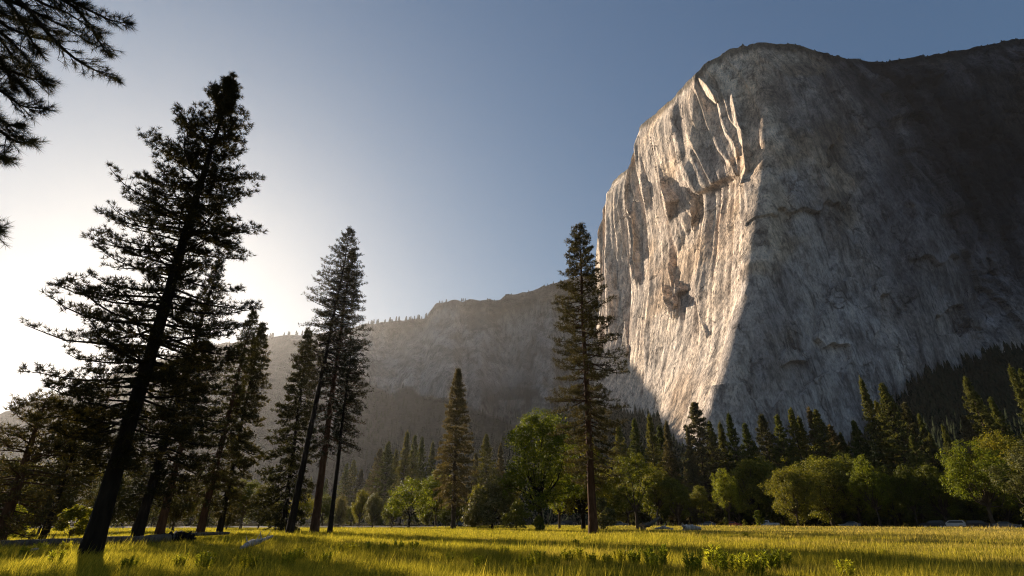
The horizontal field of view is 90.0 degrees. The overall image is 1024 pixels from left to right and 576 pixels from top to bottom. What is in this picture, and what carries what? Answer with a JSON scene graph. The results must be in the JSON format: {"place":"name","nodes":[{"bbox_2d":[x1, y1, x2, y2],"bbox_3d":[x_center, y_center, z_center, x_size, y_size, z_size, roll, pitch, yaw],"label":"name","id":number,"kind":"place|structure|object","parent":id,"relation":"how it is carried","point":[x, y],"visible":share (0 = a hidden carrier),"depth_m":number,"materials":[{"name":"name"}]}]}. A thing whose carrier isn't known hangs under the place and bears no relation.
{"place":"outdoors","nodes":[
{"label":"outdoors","id":0,"kind":"place"},
{"bbox_2d":[0,276,596,521],"bbox_3d":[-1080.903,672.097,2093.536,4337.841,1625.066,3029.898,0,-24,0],"label":"hills","id":1,"kind":"structure","parent":0,"point":[499,354],"depth_m":2223.11,"materials":[{"name":"grey stone"}]},
{"bbox_2d":[0,336,1023,525],"bbox_3d":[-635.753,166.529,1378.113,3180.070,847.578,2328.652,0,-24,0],"label":"distant forest","id":2,"kind":"object","parent":1,"relation":"on","point":[945,389],"visible":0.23,"depth_m":640.41,"materials":[{"name":"green plant"}]},
{"bbox_2d":[0,0,1023,413],"label":"sky","id":3,"kind":"structure","parent":0,"point":[462,143],"materials":[{"name":"blue"}]},
{"bbox_2d":[0,522,1023,575],"bbox_3d":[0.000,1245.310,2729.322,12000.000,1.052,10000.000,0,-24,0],"label":"ground","id":4,"kind":"structure","parent":0,"point":[244,525],"depth_m":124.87,"materials":[{"name":"green plant"}]},
{"bbox_2d":[0,451,34,514],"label":"leafy tree","id":5,"kind":"object","parent":4,"relation":"on","point":[5,472],"visible":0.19,"depth_m":72.30,"materials":[{"name":"green plant"}]},
{"bbox_2d":[21,475,77,534],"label":"leafy tree","id":6,"kind":"object","parent":4,"relation":"on","point":[61,505],"visible":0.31,"depth_m":69.29,"materials":[{"name":"green plant"}]},
{"bbox_2d":[0,387,102,539],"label":"pine tree","id":7,"kind":"object","parent":4,"relation":"on","point":[22,472],"visible":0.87,"depth_m":40.69,"materials":[{"name":"green plant"}]},
{"bbox_2d":[22,442,102,532],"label":"leafy tree","id":8,"kind":"object","parent":4,"relation":"on","point":[87,497],"visible":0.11,"depth_m":81.35,"materials":[{"name":"green plant"}]},
{"bbox_2d":[0,0,138,248],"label":"overhanging pine","id":9,"kind":"object","parent":4,"relation":"on","point":[29,22],"visible":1,"depth_m":9.14,"materials":[{"name":"green plant"}]},
{"bbox_2d":[52,504,92,537],"bbox_3d":[-44.040,23.762,51.716,3.499,3.554,2.994,19,-30,-35],"label":"shrub","id":10,"kind":"object","parent":4,"relation":"on","point":[79,528],"visible":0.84,"depth_m":51.42,"materials":[{"name":"green plant"}]},
{"bbox_2d":[33,399,118,538],"bbox_3d":[-44.616,18.154,51.634,7.746,13.762,8.010,19,-31,-35],"label":"pine tree","id":11,"kind":"object","parent":4,"relation":"on","point":[86,465],"visible":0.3,"depth_m":50.75,"materials":[{"name":"green plant"}]},
{"bbox_2d":[0,531,177,547],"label":"fallen log","id":12,"kind":"object","parent":4,"relation":"on","point":[156,537],"visible":0.62,"depth_m":37.93,"materials":[{"name":"brown wood"}]},
{"bbox_2d":[88,471,141,524],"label":"leafy tree","id":13,"kind":"object","parent":4,"relation":"on","point":[117,510],"visible":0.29,"depth_m":85.50,"materials":[{"name":"green plant"}]},
{"bbox_2d":[111,464,172,530],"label":"leafy tree","id":14,"kind":"object","parent":4,"relation":"on","point":[133,518],"visible":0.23,"depth_m":90.67,"materials":[{"name":"green plant"}]},
{"bbox_2d":[17,71,268,555],"bbox_3d":[-22.225,-1.486,33.110,12.239,34.045,11.708,17,-29,-33],"label":"ponderosa pine","id":15,"kind":"object","parent":4,"relation":"on","point":[209,177],"visible":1,"depth_m":31.19,"materials":[{"name":"green plant"}]},
{"bbox_2d":[100,258,239,535],"bbox_3d":[-35.626,10.439,56.159,12.632,31.598,12.006,15,-29,-30],"label":"pine tree","id":16,"kind":"object","parent":4,"relation":"on","point":[153,485],"visible":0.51,"depth_m":53.49,"materials":[{"name":"green plant"}]},
{"bbox_2d":[152,471,202,529],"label":"leafy tree","id":17,"kind":"object","parent":4,"relation":"on","point":[176,512],"visible":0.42,"depth_m":99.71,"materials":[{"name":"green plant"}]},
{"bbox_2d":[131,339,224,534],"bbox_3d":[-40.984,17.969,64.472,9.686,24.823,10.921,14,-28,-29],"label":"pine tree","id":18,"kind":"object","parent":4,"relation":"on","point":[161,523],"visible":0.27,"depth_m":63.08,"materials":[{"name":"green plant"}]},
{"bbox_2d":[176,306,266,532],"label":"pine tree","id":19,"kind":"object","parent":4,"relation":"on","point":[244,367],"visible":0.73,"depth_m":73.80,"materials":[{"name":"green plant"}]},
{"bbox_2d":[213,498,244,528],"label":"leafy tree","id":20,"kind":"object","parent":4,"relation":"on","point":[230,521],"visible":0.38,"depth_m":113.61,"materials":[{"name":"green plant"}]},
{"bbox_2d":[209,321,271,531],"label":"pine tree","id":21,"kind":"object","parent":4,"relation":"on","point":[253,448],"visible":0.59,"depth_m":81.33,"materials":[{"name":"green plant"}]},
{"bbox_2d":[235,478,265,528],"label":"leafy tree","id":22,"kind":"object","parent":4,"relation":"on","point":[250,486],"visible":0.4,"depth_m":124.32,"materials":[{"name":"green plant"}]},
{"bbox_2d":[244,483,280,528],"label":"leafy tree","id":23,"kind":"object","parent":4,"relation":"on","point":[263,488],"visible":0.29,"depth_m":112.50,"materials":[{"name":"green plant"}]},
{"bbox_2d":[247,327,319,530],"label":"fir tree","id":24,"kind":"object","parent":4,"relation":"on","point":[271,513],"visible":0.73,"depth_m":94.78,"materials":[{"name":"green plant"}]},
{"bbox_2d":[312,492,331,525],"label":"leafy tree","id":25,"kind":"object","parent":4,"relation":"on","point":[325,510],"visible":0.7,"depth_m":164.18,"materials":[{"name":"green plant"}]},
{"bbox_2d":[285,226,367,533],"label":"pine tree","id":26,"kind":"object","parent":4,"relation":"on","point":[290,527],"visible":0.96,"depth_m":85.01,"materials":[{"name":"green plant"}]},
{"bbox_2d":[300,251,375,532],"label":"pine tree","id":27,"kind":"object","parent":4,"relation":"on","point":[329,410],"visible":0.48,"depth_m":84.91,"materials":[{"name":"green plant"}]},
{"bbox_2d":[333,494,348,527],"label":"leafy tree","id":28,"kind":"object","parent":4,"relation":"on","point":[341,510],"visible":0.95,"depth_m":155.29,"materials":[{"name":"green plant"}]},
{"bbox_2d":[333,463,351,523],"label":"conifer tree","id":29,"kind":"object","parent":4,"relation":"on","point":[344,476],"visible":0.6,"depth_m":374.52,"materials":[{"name":"green plant"}]},
{"bbox_2d":[335,460,357,523],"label":"conifer tree","id":30,"kind":"object","parent":4,"relation":"on","point":[352,471],"visible":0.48,"depth_m":376.13,"materials":[{"name":"green plant"}]},
{"bbox_2d":[327,339,373,533],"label":"pine tree","id":31,"kind":"object","parent":4,"relation":"on","point":[353,376],"visible":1,"depth_m":79.34,"materials":[{"name":"green plant"}]},
{"bbox_2d":[347,469,364,523],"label":"conifer tree","id":32,"kind":"object","parent":4,"relation":"on","point":[360,480],"visible":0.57,"depth_m":358.63,"materials":[{"name":"green plant"}]},
{"bbox_2d":[350,489,369,526],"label":"leafy tree","id":33,"kind":"object","parent":4,"relation":"on","point":[358,506],"visible":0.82,"depth_m":158.86,"materials":[{"name":"green plant"}]},
{"bbox_2d":[363,491,385,527],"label":"leafy tree","id":34,"kind":"object","parent":4,"relation":"on","point":[372,507],"visible":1,"depth_m":146.24,"materials":[{"name":"green plant"}]},
{"bbox_2d":[363,448,387,521],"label":"conifer tree","id":35,"kind":"object","parent":4,"relation":"on","point":[378,459],"visible":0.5,"depth_m":273.83,"materials":[{"name":"green plant"}]},
{"bbox_2d":[370,441,399,524],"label":"conifer tree","id":36,"kind":"object","parent":4,"relation":"on","point":[387,468],"visible":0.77,"depth_m":264.45,"materials":[{"name":"green plant"}]},
{"bbox_2d":[390,429,413,524],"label":"conifer tree","id":37,"kind":"object","parent":4,"relation":"on","point":[405,455],"visible":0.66,"depth_m":277.79,"materials":[{"name":"green plant"}]},
{"bbox_2d":[384,475,436,526],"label":"oak tree","id":38,"kind":"object","parent":4,"relation":"on","point":[403,490],"visible":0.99,"depth_m":135.76,"materials":[{"name":"green plant"}]},
{"bbox_2d":[400,435,423,524],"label":"conifer tree","id":39,"kind":"object","parent":4,"relation":"on","point":[415,466],"visible":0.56,"depth_m":287.75,"materials":[{"name":"green plant"}]},
{"bbox_2d":[406,437,426,524],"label":"conifer tree","id":40,"kind":"object","parent":4,"relation":"on","point":[421,452],"visible":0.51,"depth_m":294.76,"materials":[{"name":"green plant"}]},
{"bbox_2d":[421,441,436,503],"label":"conifer tree","id":41,"kind":"object","parent":4,"relation":"on","point":[431,459],"visible":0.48,"depth_m":281.57,"materials":[{"name":"green plant"}]},
{"bbox_2d":[417,470,450,526],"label":"leafy tree","id":42,"kind":"object","parent":4,"relation":"on","point":[433,485],"visible":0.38,"depth_m":152.13,"materials":[{"name":"green plant"}]},
{"bbox_2d":[432,367,477,528],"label":"fir tree","id":43,"kind":"object","parent":4,"relation":"on","point":[458,477],"visible":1,"depth_m":120.97,"materials":[{"name":"green plant"}]},
{"bbox_2d":[471,434,499,525],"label":"conifer tree","id":44,"kind":"object","parent":4,"relation":"on","point":[486,448],"visible":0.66,"depth_m":226.09,"materials":[{"name":"green plant"}]},
{"bbox_2d":[458,472,521,529],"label":"oak tree","id":45,"kind":"object","parent":4,"relation":"on","point":[474,515],"visible":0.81,"depth_m":105.45,"materials":[{"name":"green plant"}]},
{"bbox_2d":[492,442,506,525],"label":"conifer tree","id":46,"kind":"object","parent":4,"relation":"on","point":[500,461],"visible":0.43,"depth_m":236.82,"materials":[{"name":"green plant"}]},
{"bbox_2d":[501,498,532,529],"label":"shrub","id":47,"kind":"object","parent":4,"relation":"on","point":[507,517],"visible":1,"depth_m":94.91,"materials":[{"name":"green plant"}]},
{"bbox_2d":[494,407,585,525],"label":"oak tree","id":48,"kind":"object","parent":4,"relation":"on","point":[539,483],"visible":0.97,"depth_m":105.57,"materials":[{"name":"green plant"}]},
{"bbox_2d":[550,432,613,529],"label":"oak tree","id":49,"kind":"object","parent":4,"relation":"on","point":[583,500],"visible":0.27,"depth_m":111.12,"materials":[{"name":"green plant"}]},
{"bbox_2d":[544,222,630,533],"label":"ponderosa pine","id":50,"kind":"object","parent":4,"relation":"on","point":[587,398],"visible":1,"depth_m":77.80,"materials":[{"name":"green plant"}]},
{"bbox_2d":[596,497,618,529],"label":"shrub","id":51,"kind":"object","parent":4,"relation":"on","point":[603,517],"visible":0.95,"depth_m":98.28,"materials":[{"name":"green plant"}]},
{"bbox_2d":[608,426,635,525],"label":"conifer tree","id":52,"kind":"object","parent":4,"relation":"on","point":[619,438],"visible":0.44,"depth_m":219.81,"materials":[{"name":"green plant"}]},
{"bbox_2d":[610,482,636,524],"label":"leafy tree","id":53,"kind":"object","parent":4,"relation":"on","point":[625,500],"visible":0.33,"depth_m":188.49,"materials":[{"name":"green plant"}]},
{"bbox_2d":[613,452,658,528],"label":"oak tree","id":54,"kind":"object","parent":4,"relation":"on","point":[640,472],"visible":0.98,"depth_m":116.61,"materials":[{"name":"green plant"}]},
{"bbox_2d":[625,419,654,525],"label":"conifer tree","id":55,"kind":"object","parent":4,"relation":"on","point":[635,440],"visible":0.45,"depth_m":209.01,"materials":[{"name":"green plant"}]},
{"bbox_2d":[635,461,672,525],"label":"leafy tree","id":56,"kind":"object","parent":4,"relation":"on","point":[657,477],"visible":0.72,"depth_m":169.14,"materials":[{"name":"green plant"}]},
{"bbox_2d":[644,414,674,525],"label":"conifer tree","id":57,"kind":"object","parent":4,"relation":"on","point":[657,457],"visible":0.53,"depth_m":213.13,"materials":[{"name":"green plant"}]},
{"bbox_2d":[653,425,683,525],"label":"conifer tree","id":58,"kind":"object","parent":4,"relation":"on","point":[660,438],"visible":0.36,"depth_m":220.84,"materials":[{"name":"green plant"}]},
{"bbox_2d":[660,420,687,525],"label":"conifer tree","id":59,"kind":"object","parent":4,"relation":"on","point":[669,446],"visible":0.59,"depth_m":214.07,"materials":[{"name":"green plant"}]},
{"bbox_2d":[660,476,691,525],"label":"leafy tree","id":60,"kind":"object","parent":4,"relation":"on","point":[677,500],"visible":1,"depth_m":163.26,"materials":[{"name":"green plant"}]},
{"bbox_2d":[682,551,703,572],"bbox_3d":[5.811,8.882,16.481,0.634,0.802,0.656,-1,-25,2],"label":"leafy herb","id":61,"kind":"object","parent":4,"relation":"on","point":[691,563],"visible":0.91,"depth_m":16.37,"materials":[{"name":"green plant"}]},
{"bbox_2d":[684,425,707,524],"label":"conifer tree","id":62,"kind":"object","parent":4,"relation":"on","point":[693,472],"visible":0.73,"depth_m":191.98,"materials":[{"name":"green plant"}]},
{"bbox_2d":[688,484,715,522],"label":"leafy tree","id":63,"kind":"object","parent":4,"relation":"on","point":[698,501],"visible":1,"depth_m":169.74,"materials":[{"name":"green plant"}]},
{"bbox_2d":[675,402,733,522],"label":"conifer tree","id":64,"kind":"object","parent":4,"relation":"on","point":[697,420],"visible":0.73,"depth_m":198.57,"materials":[{"name":"green plant"}]},
{"bbox_2d":[699,420,734,525],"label":"conifer tree","id":65,"kind":"object","parent":4,"relation":"on","point":[709,427],"visible":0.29,"depth_m":209.27,"materials":[{"name":"green plant"}]},
{"bbox_2d":[709,550,735,574],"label":"leafy herb","id":66,"kind":"object","parent":4,"relation":"on","point":[722,563],"visible":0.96,"depth_m":16.93,"materials":[{"name":"green plant"}]},
{"bbox_2d":[709,468,742,521],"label":"leafy tree","id":67,"kind":"object","parent":4,"relation":"on","point":[728,491],"visible":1,"depth_m":147.87,"materials":[{"name":"green plant"}]},
{"bbox_2d":[717,420,745,522],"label":"conifer tree","id":68,"kind":"object","parent":4,"relation":"on","point":[722,444],"visible":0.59,"depth_m":202.66,"materials":[{"name":"green plant"}]},
{"bbox_2d":[725,413,761,525],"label":"conifer tree","id":69,"kind":"object","parent":4,"relation":"on","point":[731,430],"visible":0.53,"depth_m":200.72,"materials":[{"name":"green plant"}]},
{"bbox_2d":[727,458,770,524],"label":"leafy tree","id":70,"kind":"object","parent":4,"relation":"on","point":[751,496],"visible":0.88,"depth_m":173.98,"materials":[{"name":"green plant"}]},
{"bbox_2d":[737,423,769,521],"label":"conifer tree","id":71,"kind":"object","parent":4,"relation":"on","point":[746,436],"visible":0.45,"depth_m":192.54,"materials":[{"name":"green plant"}]},
{"bbox_2d":[741,552,765,575],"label":"leafy herb","id":72,"kind":"object","parent":4,"relation":"on","point":[756,563],"visible":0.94,"depth_m":16.55,"materials":[{"name":"green plant"}]},
{"bbox_2d":[742,454,787,522],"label":"leafy tree","id":73,"kind":"object","parent":4,"relation":"on","point":[771,468],"visible":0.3,"depth_m":175.59,"materials":[{"name":"green plant"}]},
{"bbox_2d":[759,549,781,570],"bbox_3d":[8.957,9.470,17.766,0.634,0.802,0.656,10,-26,-22],"label":"leafy herb","id":74,"kind":"object","parent":4,"relation":"on","point":[770,558],"visible":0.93,"depth_m":17.68,"materials":[{"name":"green plant"}]},
{"bbox_2d":[754,414,790,523],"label":"conifer tree","id":75,"kind":"object","parent":4,"relation":"on","point":[762,426],"visible":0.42,"depth_m":198.61,"materials":[{"name":"green plant"}]},
{"bbox_2d":[756,491,801,525],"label":"bush","id":76,"kind":"object","parent":4,"relation":"on","point":[776,516],"visible":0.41,"depth_m":168.65,"materials":[{"name":"green plant"}]},
{"bbox_2d":[759,458,821,525],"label":"leafy tree","id":77,"kind":"object","parent":4,"relation":"on","point":[790,480],"visible":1,"depth_m":145.68,"materials":[{"name":"green plant"}]},
{"bbox_2d":[770,414,811,525],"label":"conifer tree","id":78,"kind":"object","parent":4,"relation":"on","point":[781,441],"visible":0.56,"depth_m":188.79,"materials":[{"name":"green plant"}]},
{"bbox_2d":[787,407,829,526],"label":"conifer tree","id":79,"kind":"object","parent":4,"relation":"on","point":[794,426],"visible":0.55,"depth_m":190.67,"materials":[{"name":"green plant"}]},
{"bbox_2d":[806,407,845,525],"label":"conifer tree","id":80,"kind":"object","parent":4,"relation":"on","point":[809,417],"visible":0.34,"depth_m":187.73,"materials":[{"name":"green plant"}]},
{"bbox_2d":[787,443,865,526],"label":"leafy tree","id":81,"kind":"object","parent":4,"relation":"on","point":[826,502],"visible":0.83,"depth_m":147.12,"materials":[{"name":"green plant"}]},
{"bbox_2d":[806,409,853,526],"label":"conifer tree","id":82,"kind":"object","parent":4,"relation":"on","point":[821,429],"visible":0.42,"depth_m":183.98,"materials":[{"name":"green plant"}]},
{"bbox_2d":[832,558,855,575],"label":"leafy herb","id":83,"kind":"object","parent":4,"relation":"on","point":[847,564],"visible":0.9,"depth_m":16.09,"materials":[{"name":"green plant"}]},
{"bbox_2d":[827,450,881,526],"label":"leafy tree","id":84,"kind":"object","parent":4,"relation":"on","point":[848,461],"visible":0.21,"depth_m":149.24,"materials":[{"name":"green plant"}]},
{"bbox_2d":[849,420,890,526],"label":"conifer tree","id":85,"kind":"object","parent":4,"relation":"on","point":[856,434],"visible":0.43,"depth_m":176.14,"materials":[{"name":"green plant"}]},
{"bbox_2d":[846,454,894,526],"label":"leafy tree","id":86,"kind":"object","parent":4,"relation":"on","point":[874,488],"visible":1,"depth_m":136.84,"materials":[{"name":"green plant"}]},
{"bbox_2d":[858,375,907,526],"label":"conifer tree","id":87,"kind":"object","parent":4,"relation":"on","point":[865,397],"visible":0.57,"depth_m":174.58,"materials":[{"name":"green plant"}]},
{"bbox_2d":[875,473,905,526],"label":"leafy tree","id":88,"kind":"object","parent":4,"relation":"on","point":[891,510],"visible":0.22,"depth_m":143.35,"materials":[{"name":"green plant"}]},
{"bbox_2d":[888,463,925,526],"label":"leafy tree","id":89,"kind":"object","parent":4,"relation":"on","point":[910,489],"visible":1,"depth_m":135.42,"materials":[{"name":"green plant"}]},
{"bbox_2d":[871,382,946,527],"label":"conifer tree","id":90,"kind":"object","parent":4,"relation":"on","point":[893,407],"visible":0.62,"depth_m":167.70,"materials":[{"name":"green plant"}]},
{"bbox_2d":[900,402,954,520],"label":"conifer tree","id":91,"kind":"object","parent":4,"relation":"on","point":[908,417],"visible":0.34,"depth_m":170.31,"materials":[{"name":"green plant"}]},
{"bbox_2d":[908,436,952,526],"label":"conifer tree","id":92,"kind":"object","parent":4,"relation":"on","point":[914,460],"visible":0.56,"depth_m":146.98,"materials":[{"name":"green plant"}]},
{"bbox_2d":[912,463,961,522],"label":"leafy tree","id":93,"kind":"object","parent":4,"relation":"on","point":[935,494],"visible":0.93,"depth_m":132.82,"materials":[{"name":"green plant"}]},
{"bbox_2d":[927,434,972,526],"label":"conifer tree","id":94,"kind":"object","parent":4,"relation":"on","point":[933,444],"visible":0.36,"depth_m":165.16,"materials":[{"name":"green plant"}]},
{"bbox_2d":[941,423,985,526],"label":"conifer tree","id":95,"kind":"object","parent":4,"relation":"on","point":[948,444],"visible":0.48,"depth_m":172.39,"materials":[{"name":"green plant"}]},
{"bbox_2d":[935,438,1023,523],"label":"leafy tree","id":96,"kind":"object","parent":4,"relation":"on","point":[958,478],"visible":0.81,"depth_m":118.58,"materials":[{"name":"green plant"}]},
{"bbox_2d":[959,415,1013,523],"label":"conifer tree","id":97,"kind":"object","parent":4,"relation":"on","point":[966,424],"visible":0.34,"depth_m":155.35,"materials":[{"name":"green plant"}]},
{"bbox_2d":[962,376,1023,527],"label":"conifer tree","id":98,"kind":"object","parent":4,"relation":"on","point":[974,400],"visible":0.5,"depth_m":157.28,"materials":[{"name":"green plant"}]},
{"bbox_2d":[967,426,1023,515],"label":"leafy tree","id":99,"kind":"object","parent":4,"relation":"on","point":[1003,444],"visible":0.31,"depth_m":129.41,"materials":[{"name":"green plant"}]},
{"bbox_2d":[981,440,1023,519],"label":"leafy tree","id":100,"kind":"object","parent":4,"relation":"on","point":[1018,459],"visible":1,"depth_m":104.21,"materials":[{"name":"green plant"}]},
{"bbox_2d":[986,490,1023,522],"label":"bush","id":101,"kind":"object","parent":4,"relation":"on","point":[1004,511],"visible":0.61,"depth_m":140.74,"materials":[{"name":"green plant"}]},
{"bbox_2d":[987,397,1023,453],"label":"conifer tree","id":102,"kind":"object","parent":4,"relation":"on","point":[996,413],"visible":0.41,"depth_m":158.66,"materials":[{"name":"green plant"}]},
{"bbox_2d":[1007,364,1023,436],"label":"conifer tree","id":103,"kind":"object","parent":4,"relation":"on","point":[1018,387],"visible":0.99,"depth_m":145.93,"materials":[{"name":"green plant"}]},
{"bbox_2d":[437,366,1012,524],"bbox_3d":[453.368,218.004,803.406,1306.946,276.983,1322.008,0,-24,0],"label":"terrain","id":104,"kind":"structure","parent":0,"point":[529,520],"depth_m":909.99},
{"bbox_2d":[591,39,1023,455],"bbox_3d":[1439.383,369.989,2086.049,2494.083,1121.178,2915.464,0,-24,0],"label":"granite cliff","id":105,"kind":"structure","parent":0,"point":[784,228],"depth_m":888.51,"materials":[{"name":"grey stone"}]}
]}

